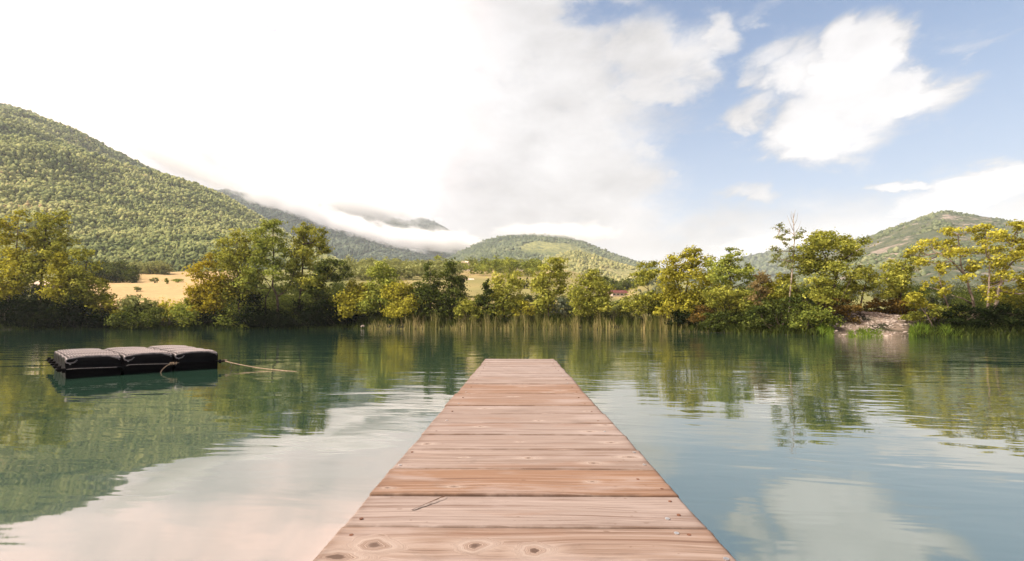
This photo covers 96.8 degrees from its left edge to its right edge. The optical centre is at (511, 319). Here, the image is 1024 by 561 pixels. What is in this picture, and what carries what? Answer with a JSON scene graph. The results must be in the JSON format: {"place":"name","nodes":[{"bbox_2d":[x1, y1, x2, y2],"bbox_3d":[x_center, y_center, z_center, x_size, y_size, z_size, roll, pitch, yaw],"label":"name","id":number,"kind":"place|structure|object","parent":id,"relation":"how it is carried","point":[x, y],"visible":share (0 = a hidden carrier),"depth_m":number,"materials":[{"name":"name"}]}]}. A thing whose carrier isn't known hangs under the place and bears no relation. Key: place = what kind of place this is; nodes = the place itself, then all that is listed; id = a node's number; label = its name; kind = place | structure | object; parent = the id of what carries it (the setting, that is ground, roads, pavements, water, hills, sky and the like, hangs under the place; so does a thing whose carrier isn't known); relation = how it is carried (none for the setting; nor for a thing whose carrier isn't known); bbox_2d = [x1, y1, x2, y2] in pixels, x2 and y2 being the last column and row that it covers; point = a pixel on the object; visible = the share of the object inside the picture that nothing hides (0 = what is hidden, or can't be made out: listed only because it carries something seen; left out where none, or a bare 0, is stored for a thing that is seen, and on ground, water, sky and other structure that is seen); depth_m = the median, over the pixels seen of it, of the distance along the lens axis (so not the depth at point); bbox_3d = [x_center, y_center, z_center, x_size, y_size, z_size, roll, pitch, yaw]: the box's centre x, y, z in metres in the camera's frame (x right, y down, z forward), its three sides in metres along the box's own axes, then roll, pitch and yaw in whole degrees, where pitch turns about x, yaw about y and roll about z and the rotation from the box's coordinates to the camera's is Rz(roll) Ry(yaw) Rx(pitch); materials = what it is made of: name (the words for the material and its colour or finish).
{"place":"outdoors","nodes":[
{"label":"outdoors","id":0,"kind":"place"},
{"bbox_2d":[0,112,261,267],"bbox_3d":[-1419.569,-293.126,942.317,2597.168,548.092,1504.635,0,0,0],"label":"mountain","id":1,"kind":"structure","parent":0,"point":[66,163],"depth_m":441.16,"materials":[{"name":"plant"}]},
{"bbox_2d":[0,103,341,271],"bbox_3d":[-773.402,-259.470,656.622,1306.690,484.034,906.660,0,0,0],"label":"forest","id":2,"kind":"object","parent":1,"relation":"on","point":[159,239],"visible":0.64,"depth_m":413.04,"materials":[{"name":"plant"}]},
{"bbox_2d":[219,191,427,258],"bbox_3d":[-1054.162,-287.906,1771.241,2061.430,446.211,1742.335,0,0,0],"label":"mountain","id":3,"kind":"structure","parent":0,"point":[326,221],"depth_m":1648.85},
{"bbox_2d":[216,188,451,261],"bbox_3d":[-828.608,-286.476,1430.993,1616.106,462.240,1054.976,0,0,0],"label":"forest","id":4,"kind":"object","parent":3,"relation":"on","point":[269,208],"visible":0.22,"depth_m":1574.69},
{"bbox_2d":[309,203,469,254],"bbox_3d":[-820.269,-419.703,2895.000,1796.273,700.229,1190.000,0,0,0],"label":"mountain","id":5,"kind":"structure","parent":0,"point":[383,231],"depth_m":2902.02,"materials":[{"name":"white"}]},
{"bbox_2d":[307,202,469,253],"bbox_3d":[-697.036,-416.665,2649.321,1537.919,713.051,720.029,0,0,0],"label":"forest","id":6,"kind":"object","parent":5,"relation":"on","point":[390,228],"visible":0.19,"depth_m":2898.72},
{"bbox_2d":[0,329,1023,560],"bbox_3d":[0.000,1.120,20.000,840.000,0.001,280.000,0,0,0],"label":"lake","id":7,"kind":"structure","parent":0,"point":[761,447],"depth_m":4.47,"materials":[{"name":"liquid"}]},
{"bbox_2d":[46,345,224,378],"bbox_3d":[-8.731,0.966,10.527,3.300,0.566,2.749,0,0,42],"label":"raft","id":8,"kind":"object","parent":7,"relation":"on","point":[118,360],"visible":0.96,"depth_m":9.54,"materials":[{"name":"black plastic"}]},
{"bbox_2d":[313,359,735,560],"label":"dock","id":9,"kind":"object","parent":7,"relation":"on","point":[522,460],"visible":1,"depth_m":1.34,"materials":[{"name":"brown wood"}]},
{"bbox_2d":[368,308,707,331],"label":"reeds","id":10,"kind":"object","parent":7,"relation":"on","point":[515,323],"visible":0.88,"depth_m":52.55,"materials":[{"name":"green plant"}]},
{"bbox_2d":[0,0,1023,272],"label":"sky","id":11,"kind":"structure","parent":0,"point":[639,130],"materials":[{"name":"white"}]},
{"bbox_2d":[1,269,1023,337],"bbox_3d":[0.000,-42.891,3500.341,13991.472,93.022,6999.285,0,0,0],"label":"ground","id":12,"kind":"structure","parent":0,"point":[161,288],"depth_m":116.41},
{"bbox_2d":[0,208,46,319],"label":"tree","id":13,"kind":"object","parent":12,"relation":"on","point":[14,253],"visible":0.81,"depth_m":52.20,"materials":[{"name":"green plant"}]},
{"bbox_2d":[0,292,68,329],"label":"shrub","id":14,"kind":"object","parent":12,"relation":"on","point":[34,309],"visible":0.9,"depth_m":50.55,"materials":[{"name":"green plant"}]},
{"bbox_2d":[1,206,84,299],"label":"tree","id":15,"kind":"object","parent":12,"relation":"on","point":[46,250],"visible":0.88,"depth_m":53.27,"materials":[{"name":"green plant"}]},
{"bbox_2d":[0,279,103,318],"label":"thicket","id":16,"kind":"object","parent":12,"relation":"on","point":[23,295],"visible":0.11,"depth_m":71.68,"materials":[{"name":"green plant"}]},
{"bbox_2d":[30,250,90,322],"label":"tree","id":17,"kind":"object","parent":12,"relation":"on","point":[62,262],"visible":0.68,"depth_m":51.87,"materials":[{"name":"green plant"}]},
{"bbox_2d":[36,295,100,328],"bbox_3d":[-50.563,-0.726,52.357,6.063,4.003,7.880,0,0,-22],"label":"shrub","id":18,"kind":"object","parent":12,"relation":"on","point":[72,319],"visible":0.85,"depth_m":50.97,"materials":[{"name":"green plant"}]},
{"bbox_2d":[51,244,116,320],"bbox_3d":[-50.108,-4.071,53.641,5.830,9.366,5.986,0,0,0],"label":"tree","id":19,"kind":"object","parent":12,"relation":"on","point":[83,283],"visible":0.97,"depth_m":52.72,"materials":[{"name":"green plant"}]},
{"bbox_2d":[78,309,128,328],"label":"shrub","id":20,"kind":"object","parent":12,"relation":"on","point":[98,321],"visible":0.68,"depth_m":51.80,"materials":[{"name":"green plant"}]},
{"bbox_2d":[68,258,141,282],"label":"hedge","id":21,"kind":"object","parent":12,"relation":"on","point":[114,272],"visible":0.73,"depth_m":152.14,"materials":[{"name":"green plant"}]},
{"bbox_2d":[82,297,139,319],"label":"shrub","id":22,"kind":"object","parent":12,"relation":"on","point":[108,304],"visible":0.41,"depth_m":53.25,"materials":[{"name":"green plant"}]},
{"bbox_2d":[116,294,158,317],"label":"shrub","id":23,"kind":"object","parent":12,"relation":"on","point":[133,300],"visible":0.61,"depth_m":53.56,"materials":[{"name":"green plant"}]},
{"bbox_2d":[104,304,174,328],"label":"shrub","id":24,"kind":"object","parent":12,"relation":"on","point":[151,316],"visible":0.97,"depth_m":51.58,"materials":[{"name":"green plant"}]},
{"bbox_2d":[107,259,174,274],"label":"hedge","id":25,"kind":"object","parent":12,"relation":"on","point":[159,267],"visible":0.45,"depth_m":205.29,"materials":[{"name":"green plant"}]},
{"bbox_2d":[157,297,183,324],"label":"shrub","id":26,"kind":"object","parent":12,"relation":"on","point":[165,305],"visible":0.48,"depth_m":54.00,"materials":[{"name":"green plant"}]},
{"bbox_2d":[166,297,214,327],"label":"shrub","id":27,"kind":"object","parent":12,"relation":"on","point":[181,314],"visible":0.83,"depth_m":52.88,"materials":[{"name":"green plant"}]},
{"bbox_2d":[177,252,235,317],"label":"tree","id":28,"kind":"object","parent":12,"relation":"on","point":[199,297],"visible":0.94,"depth_m":53.62,"materials":[{"name":"green plant"}]},
{"bbox_2d":[189,309,229,326],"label":"shrub","id":29,"kind":"object","parent":12,"relation":"on","point":[209,318],"visible":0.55,"depth_m":53.60,"materials":[{"name":"green plant"}]},
{"bbox_2d":[212,307,254,327],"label":"shrub","id":30,"kind":"object","parent":12,"relation":"on","point":[228,321],"visible":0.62,"depth_m":53.53,"materials":[{"name":"green plant"}]},
{"bbox_2d":[205,228,269,316],"bbox_3d":[-34.081,-5.492,56.467,7.816,12.382,7.938,0,0,0],"label":"tree","id":31,"kind":"object","parent":12,"relation":"on","point":[230,258],"visible":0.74,"depth_m":55.64,"materials":[{"name":"green plant"}]},
{"bbox_2d":[231,288,276,328],"bbox_3d":[-30.753,-1.476,53.809,5.085,5.153,5.801,0,0,-33],"label":"shrub","id":32,"kind":"object","parent":12,"relation":"on","point":[245,317],"visible":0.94,"depth_m":53.52,"materials":[{"name":"green plant"}]},
{"bbox_2d":[230,217,305,316],"bbox_3d":[-29.389,-6.017,55.833,7.255,13.189,6.922,0,0,0],"label":"tree","id":33,"kind":"object","parent":12,"relation":"on","point":[267,244],"visible":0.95,"depth_m":54.91,"materials":[{"name":"green plant"}]},
{"bbox_2d":[258,306,297,328],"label":"shrub","id":34,"kind":"object","parent":12,"relation":"on","point":[281,320],"visible":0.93,"depth_m":53.63,"materials":[{"name":"green plant"}]},
{"bbox_2d":[201,280,388,320],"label":"thicket","id":35,"kind":"object","parent":12,"relation":"on","point":[284,301],"visible":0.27,"depth_m":69.83,"materials":[{"name":"green plant"}]},
{"bbox_2d":[283,221,334,312],"bbox_3d":[-25.357,-5.737,57.321,6.616,12.793,6.888,0,0,0],"label":"tree","id":36,"kind":"object","parent":12,"relation":"on","point":[302,251],"visible":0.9,"depth_m":56.22,"materials":[{"name":"green plant"}]},
{"bbox_2d":[288,296,330,328],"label":"shrub","id":37,"kind":"object","parent":12,"relation":"on","point":[304,316],"visible":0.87,"depth_m":54.63,"materials":[{"name":"green plant"}]},
{"bbox_2d":[294,257,353,309],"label":"tree","id":38,"kind":"object","parent":12,"relation":"on","point":[312,292],"visible":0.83,"depth_m":55.85,"materials":[{"name":"green plant"}]},
{"bbox_2d":[307,298,360,326],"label":"shrub","id":39,"kind":"object","parent":12,"relation":"on","point":[328,316],"visible":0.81,"depth_m":54.80,"materials":[{"name":"green plant"}]},
{"bbox_2d":[327,279,376,320],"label":"tree","id":40,"kind":"object","parent":12,"relation":"on","point":[350,307],"visible":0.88,"depth_m":55.76,"materials":[{"name":"green plant"}]},
{"bbox_2d":[355,259,403,317],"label":"tree","id":41,"kind":"object","parent":12,"relation":"on","point":[379,269],"visible":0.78,"depth_m":56.12,"materials":[{"name":"green plant"}]},
{"bbox_2d":[307,255,464,280],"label":"woodland","id":42,"kind":"object","parent":12,"relation":"on","point":[406,269],"visible":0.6,"depth_m":179.90,"materials":[{"name":"green plant"}]},
{"bbox_2d":[378,280,425,320],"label":"tree","id":43,"kind":"object","parent":12,"relation":"on","point":[399,293],"visible":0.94,"depth_m":54.27,"materials":[{"name":"green plant"}]},
{"bbox_2d":[408,259,454,319],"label":"evergreen tree","id":44,"kind":"object","parent":12,"relation":"on","point":[426,292],"visible":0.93,"depth_m":54.72,"materials":[{"name":"green plant"}]},
{"bbox_2d":[431,257,469,319],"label":"evergreen tree","id":45,"kind":"object","parent":12,"relation":"on","point":[454,291],"visible":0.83,"depth_m":55.50,"materials":[{"name":"green plant"}]},
{"bbox_2d":[451,296,484,321],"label":"shrub","id":46,"kind":"object","parent":12,"relation":"on","point":[470,307],"visible":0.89,"depth_m":54.12,"materials":[{"name":"green plant"}]},
{"bbox_2d":[472,278,500,321],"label":"evergreen tree","id":47,"kind":"object","parent":12,"relation":"on","point":[484,300],"visible":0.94,"depth_m":54.33,"materials":[{"name":"green plant"}]},
{"bbox_2d":[434,255,550,275],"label":"woodland","id":48,"kind":"object","parent":12,"relation":"on","point":[511,264],"visible":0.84,"depth_m":210.37,"materials":[{"name":"green plant"}]},
{"bbox_2d":[479,269,529,319],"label":"tree","id":49,"kind":"object","parent":12,"relation":"on","point":[500,294],"visible":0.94,"depth_m":55.13,"materials":[{"name":"green plant"}]},
{"bbox_2d":[0,308,1023,337],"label":"undergrowth","id":50,"kind":"object","parent":12,"relation":"on","point":[979,331],"visible":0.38,"depth_m":35.02,"materials":[{"name":"green plant"}]},
{"bbox_2d":[373,292,659,320],"bbox_3d":[2.435,-2.640,73.654,55.234,6.585,35.078,0,0,0],"label":"thicket","id":51,"kind":"object","parent":12,"relation":"on","point":[528,296],"visible":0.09,"depth_m":62.24,"materials":[{"name":"green plant"}]},
{"bbox_2d":[509,297,536,317],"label":"shrub","id":52,"kind":"object","parent":12,"relation":"on","point":[526,308],"visible":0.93,"depth_m":54.13,"materials":[{"name":"green plant"}]},
{"bbox_2d":[367,313,713,326],"bbox_3d":[1.299,0.098,52.026,39.947,1.739,8.594,0,0,23],"label":"sedge","id":53,"kind":"object","parent":12,"relation":"on","point":[619,320],"visible":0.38,"depth_m":54.09,"materials":[{"name":"green plant"}]},
{"bbox_2d":[520,256,574,317],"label":"tree","id":54,"kind":"object","parent":12,"relation":"on","point":[539,283],"visible":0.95,"depth_m":54.10,"materials":[{"name":"green plant"}]},
{"bbox_2d":[549,295,573,320],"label":"shrub","id":55,"kind":"object","parent":12,"relation":"on","point":[562,302],"visible":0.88,"depth_m":53.26,"materials":[{"name":"green plant"}]},
{"bbox_2d":[562,268,616,319],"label":"tree","id":56,"kind":"object","parent":12,"relation":"on","point":[593,299],"visible":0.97,"depth_m":50.86,"materials":[{"name":"green plant"}]},
{"bbox_2d":[603,300,628,320],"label":"shrub","id":57,"kind":"object","parent":12,"relation":"on","point":[613,310],"visible":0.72,"depth_m":49.69,"materials":[{"name":"green plant"}]},
{"bbox_2d":[610,290,627,296],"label":"house","id":58,"kind":"structure","parent":12,"relation":"on","point":[619,293],"depth_m":177.78,"materials":[{"name":"beige paint"}]},
{"bbox_2d":[600,274,652,291],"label":"woodland","id":59,"kind":"object","parent":12,"relation":"on","point":[623,285],"visible":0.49,"depth_m":210.33,"materials":[{"name":"green plant"}]},
{"bbox_2d":[609,284,658,320],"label":"shrub","id":60,"kind":"object","parent":12,"relation":"on","point":[640,301],"visible":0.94,"depth_m":48.14,"materials":[{"name":"green plant"}]},
{"bbox_2d":[627,260,659,315],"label":"tree","id":61,"kind":"object","parent":12,"relation":"on","point":[640,280],"visible":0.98,"depth_m":48.31,"materials":[{"name":"green plant"}]},
{"bbox_2d":[652,299,681,322],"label":"shrub","id":62,"kind":"object","parent":12,"relation":"on","point":[664,311],"visible":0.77,"depth_m":45.07,"materials":[{"name":"green plant"}]},
{"bbox_2d":[664,309,701,327],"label":"shrub","id":63,"kind":"object","parent":12,"relation":"on","point":[678,314],"visible":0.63,"depth_m":42.86,"materials":[{"name":"green plant"}]},
{"bbox_2d":[645,245,725,313],"bbox_3d":[17.353,-3.517,45.248,7.554,8.108,6.791,0,0,0],"label":"tree","id":64,"kind":"object","parent":12,"relation":"on","point":[674,292],"visible":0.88,"depth_m":44.66,"materials":[{"name":"green plant"}]},
{"bbox_2d":[686,303,716,323],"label":"shrub","id":65,"kind":"object","parent":12,"relation":"on","point":[702,309],"visible":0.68,"depth_m":41.17,"materials":[{"name":"brown plant"}]},
{"bbox_2d":[696,305,745,331],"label":"shrub","id":66,"kind":"object","parent":12,"relation":"on","point":[734,319],"visible":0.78,"depth_m":38.40,"materials":[{"name":"green plant"}]},
{"bbox_2d":[694,280,758,323],"bbox_3d":[18.634,-1.322,39.331,5.390,4.088,3.439,0,0,0],"label":"shrub","id":67,"kind":"object","parent":12,"relation":"on","point":[717,302],"visible":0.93,"depth_m":39.07,"materials":[{"name":"green plant"}]},
{"bbox_2d":[702,247,758,313],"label":"tree","id":68,"kind":"object","parent":12,"relation":"on","point":[723,270],"visible":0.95,"depth_m":40.15,"materials":[{"name":"green plant"}]},
{"bbox_2d":[647,279,863,318],"bbox_3d":[35.789,-3.262,68.325,30.566,8.055,56.990,0,0,26],"label":"thicket","id":69,"kind":"object","parent":12,"relation":"on","point":[811,301],"visible":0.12,"depth_m":48.66,"materials":[{"name":"green plant"}]},
{"bbox_2d":[743,270,772,317],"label":"tree","id":70,"kind":"object","parent":12,"relation":"on","point":[761,277],"visible":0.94,"depth_m":35.97,"materials":[{"name":"brown plant"}]},
{"bbox_2d":[739,292,810,329],"bbox_3d":[20.158,-0.515,34.809,5.457,3.044,3.365,0,0,25],"label":"shrub","id":71,"kind":"object","parent":12,"relation":"on","point":[756,310],"visible":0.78,"depth_m":34.53,"materials":[{"name":"green plant"}]},
{"bbox_2d":[761,271,800,320],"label":"tree","id":72,"kind":"object","parent":12,"relation":"on","point":[775,295],"visible":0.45,"depth_m":36.17,"materials":[{"name":"green plant"}]},
{"bbox_2d":[768,211,806,311],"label":"tree","id":73,"kind":"object","parent":12,"relation":"on","point":[779,252],"visible":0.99,"depth_m":34.79,"materials":[{"name":"green plant"}]},
{"bbox_2d":[782,300,850,331],"bbox_3d":[21.731,-0.221,32.586,3.713,2.347,3.169,0,0,0],"label":"shrub","id":74,"kind":"object","parent":12,"relation":"on","point":[810,317],"visible":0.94,"depth_m":32.33,"materials":[{"name":"green plant"}]},
{"bbox_2d":[770,265,870,315],"bbox_3d":[23.125,-1.873,34.137,5.827,4.504,5.320,0,0,0],"label":"tree","id":75,"kind":"object","parent":12,"relation":"on","point":[824,293],"visible":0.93,"depth_m":33.48,"materials":[{"name":"green plant"}]},
{"bbox_2d":[634,277,1023,299],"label":"woodland","id":76,"kind":"object","parent":12,"relation":"on","point":[954,287],"visible":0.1,"depth_m":108.45,"materials":[{"name":"green plant"}]},
{"bbox_2d":[783,227,878,302],"bbox_3d":[23.961,-3.547,34.706,5.813,7.099,5.299,0,0,27],"label":"tree","id":77,"kind":"object","parent":12,"relation":"on","point":[809,260],"visible":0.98,"depth_m":33.99,"materials":[{"name":"green plant"}]},
{"bbox_2d":[816,296,863,322],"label":"shrub","id":78,"kind":"object","parent":12,"relation":"on","point":[844,310],"visible":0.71,"depth_m":33.20,"materials":[{"name":"green plant"}]},
{"bbox_2d":[844,264,886,315],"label":"tree","id":79,"kind":"object","parent":12,"relation":"on","point":[873,281],"visible":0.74,"depth_m":33.99,"materials":[{"name":"green plant"}]},
{"bbox_2d":[833,311,928,335],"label":"gravel","id":80,"kind":"structure","parent":12,"relation":"on","point":[877,322],"depth_m":32.55,"materials":[{"name":"gravel"}]},
{"bbox_2d":[814,320,834,335],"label":"grass clump","id":81,"kind":"object","parent":80,"relation":"on","point":[830,329],"visible":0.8,"depth_m":31.54,"materials":[{"name":"green plant"}]},
{"bbox_2d":[845,326,883,335],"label":"grass clump","id":82,"kind":"object","parent":80,"relation":"on","point":[868,332],"visible":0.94,"depth_m":30.94,"materials":[{"name":"green plant"}]},
{"bbox_2d":[862,296,917,314],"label":"shrub","id":83,"kind":"object","parent":12,"relation":"on","point":[894,305],"visible":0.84,"depth_m":34.90,"materials":[{"name":"brown plant"}]},
{"bbox_2d":[867,253,921,313],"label":"tree","id":84,"kind":"object","parent":12,"relation":"on","point":[895,275],"visible":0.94,"depth_m":34.88,"materials":[{"name":"green plant"}]},
{"bbox_2d":[901,291,935,326],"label":"tree","id":85,"kind":"object","parent":12,"relation":"on","point":[919,301],"visible":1,"depth_m":30.96,"materials":[{"name":"yellow plant"}]},
{"bbox_2d":[908,321,937,336],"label":"grass clump","id":86,"kind":"object","parent":12,"relation":"on","point":[912,333],"visible":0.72,"depth_m":30.07,"materials":[{"name":"green plant"}]},
{"bbox_2d":[898,302,963,321],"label":"shrub","id":87,"kind":"object","parent":12,"relation":"on","point":[914,316],"visible":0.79,"depth_m":31.81,"materials":[{"name":"green plant"}]},
{"bbox_2d":[914,292,955,318],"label":"shrub","id":88,"kind":"object","parent":12,"relation":"on","point":[932,300],"visible":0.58,"depth_m":32.65,"materials":[{"name":"green plant"}]},
{"bbox_2d":[918,266,953,322],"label":"tree","id":89,"kind":"object","parent":12,"relation":"on","point":[941,293],"visible":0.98,"depth_m":31.79,"materials":[{"name":"yellow plant"}]},
{"bbox_2d":[900,223,990,318],"bbox_3d":[30.892,-3.198,32.206,4.982,7.065,3.549,0,0,0],"label":"tree","id":90,"kind":"object","parent":12,"relation":"on","point":[950,252],"visible":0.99,"depth_m":32.14,"materials":[{"name":"green plant"}]},
{"bbox_2d":[938,323,962,336],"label":"grass clump","id":91,"kind":"object","parent":12,"relation":"on","point":[949,330],"visible":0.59,"depth_m":29.47,"materials":[{"name":"green plant"}]},
{"bbox_2d":[902,279,1023,317],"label":"thicket","id":92,"kind":"object","parent":12,"relation":"on","point":[967,296],"visible":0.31,"depth_m":45.25,"materials":[{"name":"green plant"}]},
{"bbox_2d":[937,301,1003,327],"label":"shrub","id":93,"kind":"object","parent":12,"relation":"on","point":[957,320],"visible":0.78,"depth_m":30.20,"materials":[{"name":"green plant"}]},
{"bbox_2d":[959,308,1003,330],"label":"shrub","id":94,"kind":"object","parent":12,"relation":"on","point":[982,322],"visible":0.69,"depth_m":29.35,"materials":[{"name":"green plant"}]},
{"bbox_2d":[968,219,1023,322],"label":"tree","id":95,"kind":"object","parent":12,"relation":"on","point":[998,236],"visible":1,"depth_m":30.71,"materials":[{"name":"green plant"}]},
{"bbox_2d":[978,301,1023,330],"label":"shrub","id":96,"kind":"object","parent":12,"relation":"on","point":[1011,320],"visible":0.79,"depth_m":29.34,"materials":[{"name":"green plant"}]},
{"bbox_2d":[992,294,1023,312],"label":"shrub","id":97,"kind":"object","parent":12,"relation":"on","point":[1013,299],"visible":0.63,"depth_m":31.61,"materials":[{"name":"green plant"}]},
{"bbox_2d":[1004,246,1023,296],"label":"tree","id":98,"kind":"object","parent":12,"relation":"on","point":[1021,285],"visible":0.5,"depth_m":30.92,"materials":[{"name":"yellow plant"}]},
{"bbox_2d":[475,238,608,263],"bbox_3d":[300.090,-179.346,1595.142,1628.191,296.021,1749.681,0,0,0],"label":"hill","id":99,"kind":"structure","parent":0,"point":[550,249],"depth_m":1355.27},
{"bbox_2d":[443,232,742,286],"bbox_3d":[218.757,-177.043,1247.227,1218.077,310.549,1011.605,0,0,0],"label":"forest","id":100,"kind":"object","parent":99,"relation":"on","point":[484,249],"visible":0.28,"depth_m":1475.80,"materials":[{"name":"plant"}]},
{"bbox_2d":[550,252,682,287],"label":"hill","id":101,"kind":"structure","parent":0,"point":[624,272],"depth_m":813.72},
{"bbox_2d":[542,249,705,290],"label":"forest","id":102,"kind":"object","parent":101,"relation":"on","point":[583,263],"visible":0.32,"depth_m":814.69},
{"bbox_2d":[706,249,801,281],"bbox_3d":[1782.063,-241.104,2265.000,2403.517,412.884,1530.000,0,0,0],"label":"hill","id":103,"kind":"structure","parent":0,"point":[773,275],"depth_m":2093.31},
{"bbox_2d":[698,236,862,284],"bbox_3d":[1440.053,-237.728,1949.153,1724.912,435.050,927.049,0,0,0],"label":"forest","id":104,"kind":"object","parent":103,"relation":"on","point":[756,264],"visible":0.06,"depth_m":2143.72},
{"bbox_2d":[796,211,1023,288],"bbox_3d":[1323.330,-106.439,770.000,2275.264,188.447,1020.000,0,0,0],"label":"hill","id":105,"kind":"structure","parent":0,"point":[885,243],"depth_m":531.63,"materials":[{"name":"plant"}]},
{"bbox_2d":[792,210,1023,285],"bbox_3d":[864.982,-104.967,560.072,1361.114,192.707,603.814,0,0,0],"label":"forest","id":106,"kind":"object","parent":105,"relation":"on","point":[872,257],"visible":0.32,"depth_m":460.46,"materials":[{"name":"plant"}]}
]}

